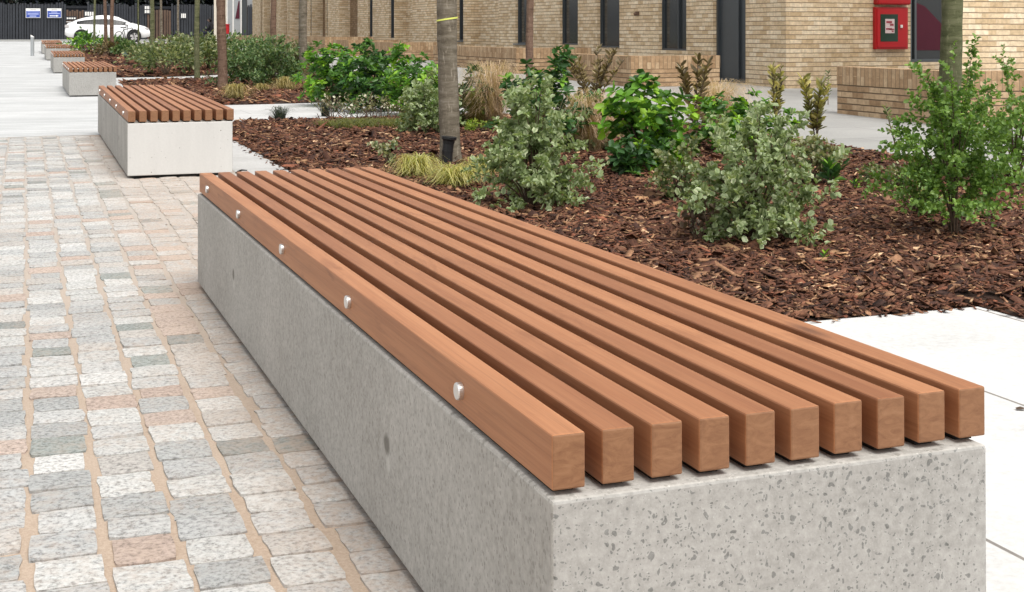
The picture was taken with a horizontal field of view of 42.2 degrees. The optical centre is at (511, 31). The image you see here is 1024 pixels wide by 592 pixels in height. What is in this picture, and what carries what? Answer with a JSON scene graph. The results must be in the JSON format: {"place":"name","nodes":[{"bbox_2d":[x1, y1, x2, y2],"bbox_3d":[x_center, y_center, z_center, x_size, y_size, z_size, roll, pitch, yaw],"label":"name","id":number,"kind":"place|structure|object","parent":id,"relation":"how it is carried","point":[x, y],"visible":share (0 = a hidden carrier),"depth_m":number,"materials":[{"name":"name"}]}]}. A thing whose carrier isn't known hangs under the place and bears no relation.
{"place":"outdoors","nodes":[
{"label":"outdoors","id":0,"kind":"place"},
{"bbox_2d":[0,41,122,136],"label":"plaza paving","id":1,"kind":"structure","parent":0,"point":[36,99],"depth_m":19.51,"materials":[{"name":"concrete"}]},
{"bbox_2d":[44,44,69,59],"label":"bench","id":2,"kind":"object","parent":1,"relation":"on","point":[48,48],"visible":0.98,"depth_m":43.10,"materials":[{"name":"concrete"}]},
{"bbox_2d":[51,51,84,72],"bbox_3d":[-11.438,0.771,34.136,0.734,0.491,3.908,0,0,-20],"label":"bench","id":3,"kind":"object","parent":1,"relation":"on","point":[58,58],"visible":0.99,"depth_m":32.34,"materials":[{"name":"concrete"}]},
{"bbox_2d":[62,61,116,96],"bbox_3d":[-7.353,0.806,23.014,0.734,0.490,3.908,0,0,-20],"label":"bench","id":4,"kind":"object","parent":1,"relation":"on","point":[84,79],"visible":1,"depth_m":21.21,"materials":[{"name":"concrete"}]},
{"bbox_2d":[0,2,251,39],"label":"timber fence","id":5,"kind":"object","parent":1,"relation":"on","point":[16,23],"visible":0.35,"depth_m":77.11,"materials":[{"name":"wood"}]},
{"bbox_2d":[26,8,39,17],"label":"sign","id":6,"kind":"object","parent":5,"relation":"attached to","point":[32,12],"visible":1,"depth_m":76.08,"materials":[{"name":"white paint"}]},
{"bbox_2d":[47,8,60,17],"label":"sign","id":7,"kind":"object","parent":5,"relation":"attached to","point":[53,12],"visible":1,"depth_m":76.47,"materials":[{"name":"white paint"}]},
{"bbox_2d":[61,41,148,44],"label":"cross path","id":8,"kind":"structure","parent":0,"point":[92,42],"depth_m":72.27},
{"bbox_2d":[65,15,149,41],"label":"parked car","id":9,"kind":"object","parent":8,"relation":"on","point":[72,27],"visible":0.6,"depth_m":72.20,"materials":[{"name":"white paint"}]},
{"bbox_2d":[117,67,216,77],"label":"planting soil","id":10,"kind":"structure","parent":0,"point":[146,75],"depth_m":29.91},
{"bbox_2d":[113,42,166,64],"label":"shrub","id":11,"kind":"object","parent":10,"relation":"on","point":[134,47],"visible":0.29,"depth_m":38.27,"materials":[{"name":"green plant"}]},
{"bbox_2d":[124,35,206,73],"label":"shrub","id":12,"kind":"object","parent":10,"relation":"on","point":[145,59],"visible":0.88,"depth_m":29.98,"materials":[{"name":"green plant"}]},
{"bbox_2d":[160,32,228,70],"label":"shrub","id":13,"kind":"object","parent":10,"relation":"on","point":[206,49],"visible":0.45,"depth_m":31.74,"materials":[{"name":"green plant"}]},
{"bbox_2d":[189,27,236,67],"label":"shrub","id":14,"kind":"object","parent":10,"relation":"on","point":[209,39],"visible":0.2,"depth_m":32.44,"materials":[{"name":"green plant"}]},
{"bbox_2d":[210,29,258,63],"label":"shrub","id":15,"kind":"object","parent":10,"relation":"on","point":[235,34],"visible":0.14,"depth_m":33.84,"materials":[{"name":"green plant"}]},
{"bbox_2d":[116,73,276,81],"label":"cross path","id":16,"kind":"structure","parent":0,"point":[133,78],"depth_m":29.37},
{"bbox_2d":[0,135,423,591],"bbox_3d":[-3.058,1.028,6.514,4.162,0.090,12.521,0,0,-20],"label":"sett paving","id":17,"kind":"structure","parent":0,"point":[63,556],"depth_m":3.51,"materials":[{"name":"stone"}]},
{"bbox_2d":[98,85,233,178],"bbox_3d":[-2.991,0.780,11.138,0.735,0.490,3.908,0,0,-20],"label":"bench","id":18,"kind":"object","parent":17,"relation":"on","point":[150,131],"visible":1,"depth_m":9.38,"materials":[{"name":"wood"}]},
{"bbox_2d":[198,167,985,591],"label":"bench","id":19,"kind":"object","parent":17,"relation":"on","point":[478,399],"visible":1,"depth_m":2.17,"materials":[{"name":"wood"}]},
{"bbox_2d":[232,141,290,174],"bbox_3d":[-1.480,1.020,8.757,0.380,0.059,9.260,0,0,-20],"label":"slab strip","id":20,"kind":"object","parent":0,"point":[248,161],"visible":0.16,"depth_m":10.36,"materials":[{"name":"concrete"}]},
{"bbox_2d":[270,0,276,48],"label":"tree","id":21,"kind":"object","parent":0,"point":[273,19],"visible":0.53,"depth_m":30.09,"materials":[{"name":"brown plant"}]},
{"bbox_2d":[141,81,468,104],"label":"planting soil","id":22,"kind":"structure","parent":0,"point":[274,102],"depth_m":18.72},
{"bbox_2d":[194,0,200,77],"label":"tree","id":23,"kind":"object","parent":22,"relation":"on","point":[196,44],"visible":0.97,"depth_m":27.29,"materials":[{"name":"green plant"}]},
{"bbox_2d":[216,0,227,87],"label":"tree","id":24,"kind":"object","parent":22,"relation":"on","point":[221,45],"visible":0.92,"depth_m":23.18,"materials":[{"name":"brown plant"}]},
{"bbox_2d":[215,82,256,99],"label":"sedge tuft","id":25,"kind":"object","parent":22,"relation":"on","point":[236,92],"visible":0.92,"depth_m":18.94,"materials":[{"name":"yellow plant"}]},
{"bbox_2d":[201,36,290,85],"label":"shrub","id":26,"kind":"object","parent":22,"relation":"on","point":[240,60],"visible":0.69,"depth_m":23.76,"materials":[{"name":"green plant"}]},
{"bbox_2d":[242,34,309,85],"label":"shrub","id":27,"kind":"object","parent":22,"relation":"on","point":[271,58],"visible":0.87,"depth_m":23.50,"materials":[{"name":"green plant"}]},
{"bbox_2d":[268,76,302,88],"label":"sedge tuft","id":28,"kind":"object","parent":22,"relation":"on","point":[284,83],"visible":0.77,"depth_m":21.62,"materials":[{"name":"yellow plant"}]},
{"bbox_2d":[280,36,319,81],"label":"shrub","id":29,"kind":"object","parent":22,"relation":"on","point":[295,55],"visible":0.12,"depth_m":24.91,"materials":[{"name":"green plant"}]},
{"bbox_2d":[298,0,307,80],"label":"tree","id":30,"kind":"object","parent":22,"relation":"on","point":[302,42],"visible":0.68,"depth_m":24.45,"materials":[{"name":"grey plant"}]},
{"bbox_2d":[225,99,575,121],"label":"cross path","id":31,"kind":"structure","parent":0,"point":[258,111],"depth_m":16.59,"materials":[{"name":"concrete"}]},
{"bbox_2d":[264,105,302,118],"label":"dark tuft","id":32,"kind":"object","parent":31,"relation":"on","point":[280,113],"visible":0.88,"depth_m":14.79,"materials":[{"name":"green plant"}]},
{"bbox_2d":[526,0,533,87],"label":"tree","id":33,"kind":"object","parent":31,"relation":"on","point":[529,27],"visible":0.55,"depth_m":18.01,"materials":[{"name":"brown plant"}]},
{"bbox_2d":[28,135,1022,321],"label":"ground","id":34,"kind":"structure","parent":0,"point":[807,321],"depth_m":5.37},
{"bbox_2d":[0,0,63,4],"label":"evergreen tree","id":35,"kind":"object","parent":34,"relation":"on","point":[25,1],"visible":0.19,"depth_m":77.51,"materials":[{"name":"green plant"}]},
{"bbox_2d":[5,0,115,5],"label":"evergreen tree","id":36,"kind":"object","parent":34,"relation":"on","point":[75,3],"visible":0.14,"depth_m":78.33,"materials":[{"name":"green plant"}]},
{"bbox_2d":[0,39,166,41],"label":"kerb","id":37,"kind":"structure","parent":34,"relation":"on","point":[48,40],"depth_m":75.29,"materials":[{"name":"concrete"}]},
{"bbox_2d":[64,0,172,5],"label":"evergreen tree","id":38,"kind":"object","parent":34,"relation":"on","point":[133,2],"visible":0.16,"depth_m":79.44,"materials":[{"name":"green plant"}]},
{"bbox_2d":[115,0,213,6],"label":"evergreen tree","id":39,"kind":"object","parent":34,"relation":"on","point":[181,2],"visible":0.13,"depth_m":80.41,"materials":[{"name":"green plant"}]},
{"bbox_2d":[289,40,366,104],"bbox_3d":[-2.399,0.576,17.877,1.135,0.921,1.194,0,0,-14],"label":"shrub","id":40,"kind":"object","parent":34,"relation":"on","point":[325,72],"visible":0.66,"depth_m":17.71,"materials":[{"name":"green plant"}]},
{"bbox_2d":[328,37,405,113],"bbox_3d":[-1.748,0.552,16.540,1.101,0.965,1.244,0,0,0],"label":"shrub","id":41,"kind":"object","parent":34,"relation":"on","point":[355,84],"visible":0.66,"depth_m":16.37,"materials":[{"name":"green plant"}]},
{"bbox_2d":[365,41,437,113],"bbox_3d":[-1.224,0.573,15.644,1.030,0.941,1.156,0,0,0],"label":"shrub","id":42,"kind":"object","parent":34,"relation":"on","point":[392,90],"visible":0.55,"depth_m":15.54,"materials":[{"name":"green plant"}]},
{"bbox_2d":[69,42,1023,322],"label":"bark mulch","id":43,"kind":"object","parent":34,"relation":"on","point":[981,254],"visible":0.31,"depth_m":6.66,"materials":[{"name":"wood"}]},
{"bbox_2d":[304,91,376,119],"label":"dry perennial","id":44,"kind":"object","parent":43,"relation":"on","point":[328,102],"visible":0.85,"depth_m":14.51,"materials":[{"name":"beige plant"}]},
{"bbox_2d":[313,116,412,128],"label":"mossy ground cover","id":45,"kind":"object","parent":43,"relation":"on","point":[363,121],"visible":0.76,"depth_m":13.22,"materials":[{"name":"green plant"}]},
{"bbox_2d":[349,95,406,118],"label":"dry perennial","id":46,"kind":"object","parent":43,"relation":"on","point":[387,104],"visible":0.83,"depth_m":14.16,"materials":[{"name":"beige plant"}]},
{"bbox_2d":[367,137,401,163],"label":"small plant","id":47,"kind":"object","parent":43,"relation":"on","point":[387,154],"visible":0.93,"depth_m":9.74,"materials":[{"name":"green plant"}]},
{"bbox_2d":[382,151,445,177],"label":"sedge tuft","id":48,"kind":"object","parent":43,"relation":"on","point":[413,163],"visible":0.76,"depth_m":8.93,"materials":[{"name":"yellow plant"}]},
{"bbox_2d":[395,66,465,132],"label":"shrub","id":49,"kind":"object","parent":43,"relation":"on","point":[423,110],"visible":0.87,"depth_m":12.32,"materials":[{"name":"green plant"}]},
{"bbox_2d":[436,0,461,162],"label":"tree","id":50,"kind":"object","parent":43,"relation":"on","point":[448,99],"visible":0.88,"depth_m":9.93,"materials":[{"name":"grey plant"}]},
{"bbox_2d":[441,136,456,163],"bbox_3d":[-0.464,0.897,9.802,0.114,0.259,0.114,0,0,0],"label":"irrigation pipe","id":51,"kind":"object","parent":43,"relation":"on","point":[448,146],"visible":0.87,"depth_m":9.77,"materials":[{"name":"black plastic"}]},
{"bbox_2d":[406,161,498,187],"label":"sedge tuft","id":52,"kind":"object","parent":43,"relation":"on","point":[451,176],"visible":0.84,"depth_m":8.39,"materials":[{"name":"green plant"}]},
{"bbox_2d":[454,154,496,174],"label":"sedge tuft","id":53,"kind":"object","parent":43,"relation":"on","point":[483,163],"visible":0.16,"depth_m":9.02,"materials":[{"name":"green plant"}]},
{"bbox_2d":[460,91,494,127],"bbox_3d":[-0.369,0.770,12.985,0.530,0.382,0.492,0,0,0],"label":"grass mound","id":54,"kind":"object","parent":43,"relation":"on","point":[475,105],"depth_m":12.93,"materials":[{"name":"plant"}]},
{"bbox_2d":[458,64,500,126],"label":"shrub","id":55,"kind":"object","parent":43,"relation":"on","point":[463,86],"visible":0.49,"depth_m":13.10,"materials":[{"name":"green plant"}]},
{"bbox_2d":[464,118,497,130],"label":"plant","id":56,"kind":"object","parent":43,"relation":"on","point":[470,125],"visible":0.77,"depth_m":12.51,"materials":[{"name":"green plant"}]},
{"bbox_2d":[457,59,543,127],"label":"feather grass","id":57,"kind":"object","parent":43,"relation":"on","point":[493,80],"depth_m":13.07,"materials":[{"name":"plant"}]},
{"bbox_2d":[460,70,609,211],"bbox_3d":[0.135,0.624,7.569,0.729,0.802,0.770,0,0,32],"label":"shrub","id":58,"kind":"object","parent":43,"relation":"on","point":[540,176],"visible":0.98,"depth_m":7.53,"materials":[{"name":"green plant"}]},
{"bbox_2d":[482,44,603,151],"bbox_3d":[0.299,0.557,10.784,0.854,0.911,0.948,0,0,42],"label":"shrub","id":59,"kind":"object","parent":43,"relation":"on","point":[561,63],"visible":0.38,"depth_m":10.69,"materials":[{"name":"green plant"}]},
{"bbox_2d":[543,89,623,151],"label":"feather grass","id":60,"kind":"object","parent":43,"relation":"on","point":[590,132],"depth_m":10.77,"materials":[{"name":"plant"}]},
{"bbox_2d":[559,43,627,103],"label":"upright bush","id":61,"kind":"object","parent":43,"relation":"on","point":[599,75],"visible":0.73,"depth_m":15.17,"materials":[{"name":"green plant"}]},
{"bbox_2d":[604,130,663,177],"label":"plant","id":62,"kind":"object","parent":43,"relation":"on","point":[623,160],"visible":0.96,"depth_m":9.18,"materials":[{"name":"green plant"}]},
{"bbox_2d":[589,69,700,170],"bbox_3d":[0.979,0.641,9.563,0.714,0.742,0.642,0,0,37],"label":"shrub","id":63,"kind":"object","parent":43,"relation":"on","point":[639,111],"visible":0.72,"depth_m":9.50,"materials":[{"name":"green plant"}]},
{"bbox_2d":[644,133,709,198],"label":"shrub","id":64,"kind":"object","parent":43,"relation":"on","point":[678,168],"visible":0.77,"depth_m":7.88,"materials":[{"name":"green plant"}]},
{"bbox_2d":[675,52,712,135],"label":"upright bush","id":65,"kind":"object","parent":43,"relation":"on","point":[703,71],"visible":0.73,"depth_m":11.89,"materials":[{"name":"green plant"}]},
{"bbox_2d":[679,191,722,240],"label":"shrub","id":66,"kind":"object","parent":43,"relation":"on","point":[703,217],"visible":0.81,"depth_m":6.37,"materials":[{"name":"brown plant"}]},
{"bbox_2d":[671,87,799,153],"bbox_3d":[1.782,0.729,10.791,0.884,0.569,0.893,0,0,-31],"label":"shrub","id":67,"kind":"object","parent":43,"relation":"on","point":[738,108],"visible":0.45,"depth_m":10.72,"materials":[{"name":"green plant"}]},
{"bbox_2d":[671,99,852,248],"bbox_3d":[1.182,0.676,6.449,0.828,0.718,0.906,0,0,0],"label":"shrub","id":68,"kind":"object","parent":43,"relation":"on","point":[757,215],"visible":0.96,"depth_m":6.31,"materials":[{"name":"green plant"}]},
{"bbox_2d":[797,72,831,134],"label":"upright bush","id":69,"kind":"object","parent":43,"relation":"on","point":[817,102],"visible":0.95,"depth_m":11.64,"materials":[{"name":"green plant"}]},
{"bbox_2d":[783,130,847,183],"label":"shrub","id":70,"kind":"object","parent":43,"relation":"on","point":[815,154],"visible":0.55,"depth_m":8.60,"materials":[{"name":"green plant"}]},
{"bbox_2d":[816,152,849,185],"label":"long leaved plant","id":71,"kind":"object","parent":43,"relation":"on","point":[830,169],"visible":0.93,"depth_m":8.43,"materials":[{"name":"green plant"}]},
{"bbox_2d":[856,161,911,186],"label":"shrub","id":72,"kind":"object","parent":43,"relation":"on","point":[878,169],"visible":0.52,"depth_m":8.43,"materials":[{"name":"green plant"}]},
{"bbox_2d":[881,103,898,170],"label":"leafy sprig","id":73,"kind":"object","parent":43,"relation":"on","point":[888,117],"visible":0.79,"depth_m":9.07,"materials":[{"name":"green plant"}]},
{"bbox_2d":[874,171,948,214],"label":"shrub","id":74,"kind":"object","parent":43,"relation":"on","point":[914,208],"visible":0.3,"depth_m":7.19,"materials":[{"name":"green plant"}]},
{"bbox_2d":[860,33,1023,234],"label":"shrub","id":75,"kind":"object","parent":43,"relation":"on","point":[951,143],"visible":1,"depth_m":6.46,"materials":[{"name":"green plant"}]},
{"bbox_2d":[936,0,962,162],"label":"tree","id":76,"kind":"object","parent":43,"relation":"on","point":[952,23],"visible":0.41,"depth_m":9.25,"materials":[{"name":"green plant"}]},
{"bbox_2d":[955,44,1023,184],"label":"shrub","id":77,"kind":"object","parent":43,"relation":"on","point":[1016,142],"visible":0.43,"depth_m":8.60,"materials":[{"name":"green plant"}]},
{"bbox_2d":[661,78,782,123],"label":"feather grass","id":78,"kind":"object","parent":34,"relation":"on","point":[714,89],"depth_m":14.10,"materials":[{"name":"plant"}]},
{"bbox_2d":[767,61,786,116],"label":"upright bush","id":79,"kind":"object","parent":34,"relation":"on","point":[776,86],"visible":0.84,"depth_m":13.01,"materials":[{"name":"green plant"}]},
{"bbox_2d":[155,41,1023,167],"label":"walkway","id":80,"kind":"structure","parent":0,"point":[855,131],"depth_m":15.20,"materials":[{"name":"concrete"}]},
{"bbox_2d":[214,0,246,42],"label":"glazed porch","id":81,"kind":"object","parent":80,"relation":"on","point":[236,14],"visible":0.43,"depth_m":64.17,"materials":[{"name":"white paint"}]},
{"bbox_2d":[230,35,373,53],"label":"brick wall","id":82,"kind":"structure","parent":80,"relation":"on","point":[325,42],"depth_m":45.23,"materials":[{"name":"brick"}]},
{"bbox_2d":[333,40,400,55],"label":"brick wall","id":83,"kind":"structure","parent":80,"relation":"on","point":[345,43],"depth_m":41.07,"materials":[{"name":"brick"}]},
{"bbox_2d":[364,41,436,59],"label":"brick wall","id":84,"kind":"structure","parent":80,"relation":"on","point":[416,48],"depth_m":36.10,"materials":[{"name":"brick"}]},
{"bbox_2d":[433,45,590,73],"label":"brick wall","id":85,"kind":"structure","parent":80,"relation":"on","point":[471,54],"depth_m":27.57,"materials":[{"name":"brick"}]},
{"bbox_2d":[252,0,1023,88],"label":"brick building","id":86,"kind":"structure","parent":80,"relation":"on","point":[747,40],"depth_m":23.98,"materials":[{"name":"beige brick"}]},
{"bbox_2d":[457,0,462,41],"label":"window","id":87,"kind":"structure","parent":86,"relation":"in","point":[461,1],"depth_m":38.06,"materials":[{"name":"grey metal"}]},
{"bbox_2d":[513,0,526,44],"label":"window","id":88,"kind":"structure","parent":86,"relation":"in","point":[522,4],"depth_m":33.41,"materials":[{"name":"grey metal"}]},
{"bbox_2d":[562,0,577,44],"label":"window","id":89,"kind":"structure","parent":86,"relation":"in","point":[569,8],"depth_m":30.48,"materials":[{"name":"glass"}]},
{"bbox_2d":[600,0,618,47],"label":"window","id":90,"kind":"structure","parent":86,"relation":"in","point":[609,9],"depth_m":28.45,"materials":[{"name":"glass"}]},
{"bbox_2d":[662,0,685,50],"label":"window","id":91,"kind":"structure","parent":86,"relation":"in","point":[673,11],"depth_m":25.61,"materials":[{"name":"glass"}]},
{"bbox_2d":[716,0,745,82],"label":"door","id":92,"kind":"structure","parent":86,"relation":"in","point":[730,14],"depth_m":23.54,"materials":[{"name":"grey metal"}]},
{"bbox_2d":[873,7,907,48],"bbox_3d":[6.394,-0.060,22.495,0.658,0.710,0.193,0,0,-20],"label":"fire cabinet","id":93,"kind":"object","parent":86,"relation":"attached to","point":[890,27],"visible":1,"depth_m":22.41,"materials":[{"name":"metal"}]},
{"bbox_2d":[873,0,910,4],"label":"alarm box","id":94,"kind":"object","parent":86,"relation":"attached to","point":[891,2],"visible":1,"depth_m":22.39,"materials":[{"name":"red paint"}]},
{"bbox_2d":[911,0,941,61],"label":"window","id":95,"kind":"structure","parent":86,"relation":"in","point":[926,15],"depth_m":22.89,"materials":[{"name":"grey glass"}]},
{"bbox_2d":[566,53,719,86],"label":"brick wall","id":96,"kind":"structure","parent":80,"relation":"on","point":[665,69],"depth_m":22.11,"materials":[{"name":"brick"}]},
{"bbox_2d":[837,66,1023,125],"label":"brick wall","id":97,"kind":"structure","parent":80,"relation":"on","point":[865,91],"depth_m":15.29,"materials":[{"name":"brick"}]},
{"bbox_2d":[805,307,1023,591],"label":"slab apron","id":98,"kind":"object","parent":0,"point":[984,347],"visible":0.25,"depth_m":4.05,"materials":[{"name":"white concrete"}]},
{"bbox_2d":[982,299,1023,318],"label":"planting soil","id":99,"kind":"structure","parent":0,"point":[1012,313],"depth_m":4.96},
{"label":"planting soil","id":100,"kind":"structure","parent":0,"visible":0},
{"bbox_2d":[103,0,107,55],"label":"tree","id":101,"kind":"object","parent":100,"relation":"on","point":[105,18],"visible":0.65,"depth_m":47.35,"materials":[{"name":"brown plant"}]},
{"bbox_2d":[90,38,123,55],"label":"shrub","id":102,"kind":"object","parent":100,"relation":"on","point":[100,50],"visible":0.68,"depth_m":45.66,"materials":[{"name":"green plant"}]},
{"bbox_2d":[110,0,114,55],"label":"tree","id":103,"kind":"object","parent":100,"relation":"on","point":[112,21],"visible":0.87,"depth_m":45.76,"materials":[{"name":"brown plant"}]},
{"bbox_2d":[109,38,141,55],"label":"shrub","id":104,"kind":"object","parent":100,"relation":"on","point":[126,41],"visible":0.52,"depth_m":45.22,"materials":[{"name":"green plant"}]},
{"bbox_2d":[138,30,191,49],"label":"shrub","id":105,"kind":"object","parent":100,"relation":"on","point":[169,39],"visible":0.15,"depth_m":42.92,"materials":[{"name":"green plant"}]},
{"bbox_2d":[235,32,280,71],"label":"shrub","id":106,"kind":"object","parent":100,"relation":"on","point":[254,39],"visible":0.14,"depth_m":28.77,"materials":[{"name":"green plant"}]},
{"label":"planting soil","id":107,"kind":"structure","parent":0,"visible":0},
{"bbox_2d":[57,26,114,53],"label":"shrub","id":108,"kind":"object","parent":107,"relation":"on","point":[88,39],"visible":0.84,"depth_m":51.27,"materials":[{"name":"green plant"}]},
{"bbox_2d":[93,0,95,53],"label":"tree","id":109,"kind":"object","parent":107,"relation":"on","point":[94,24],"visible":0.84,"depth_m":51.22,"materials":[{"name":"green plant"}]},
{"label":"cross path","id":110,"kind":"structure","parent":0,"visible":0},
{"bbox_2d":[149,0,154,62],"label":"tree","id":111,"kind":"object","parent":110,"relation":"on","point":[152,24],"visible":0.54,"depth_m":37.39,"materials":[{"name":"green plant"}]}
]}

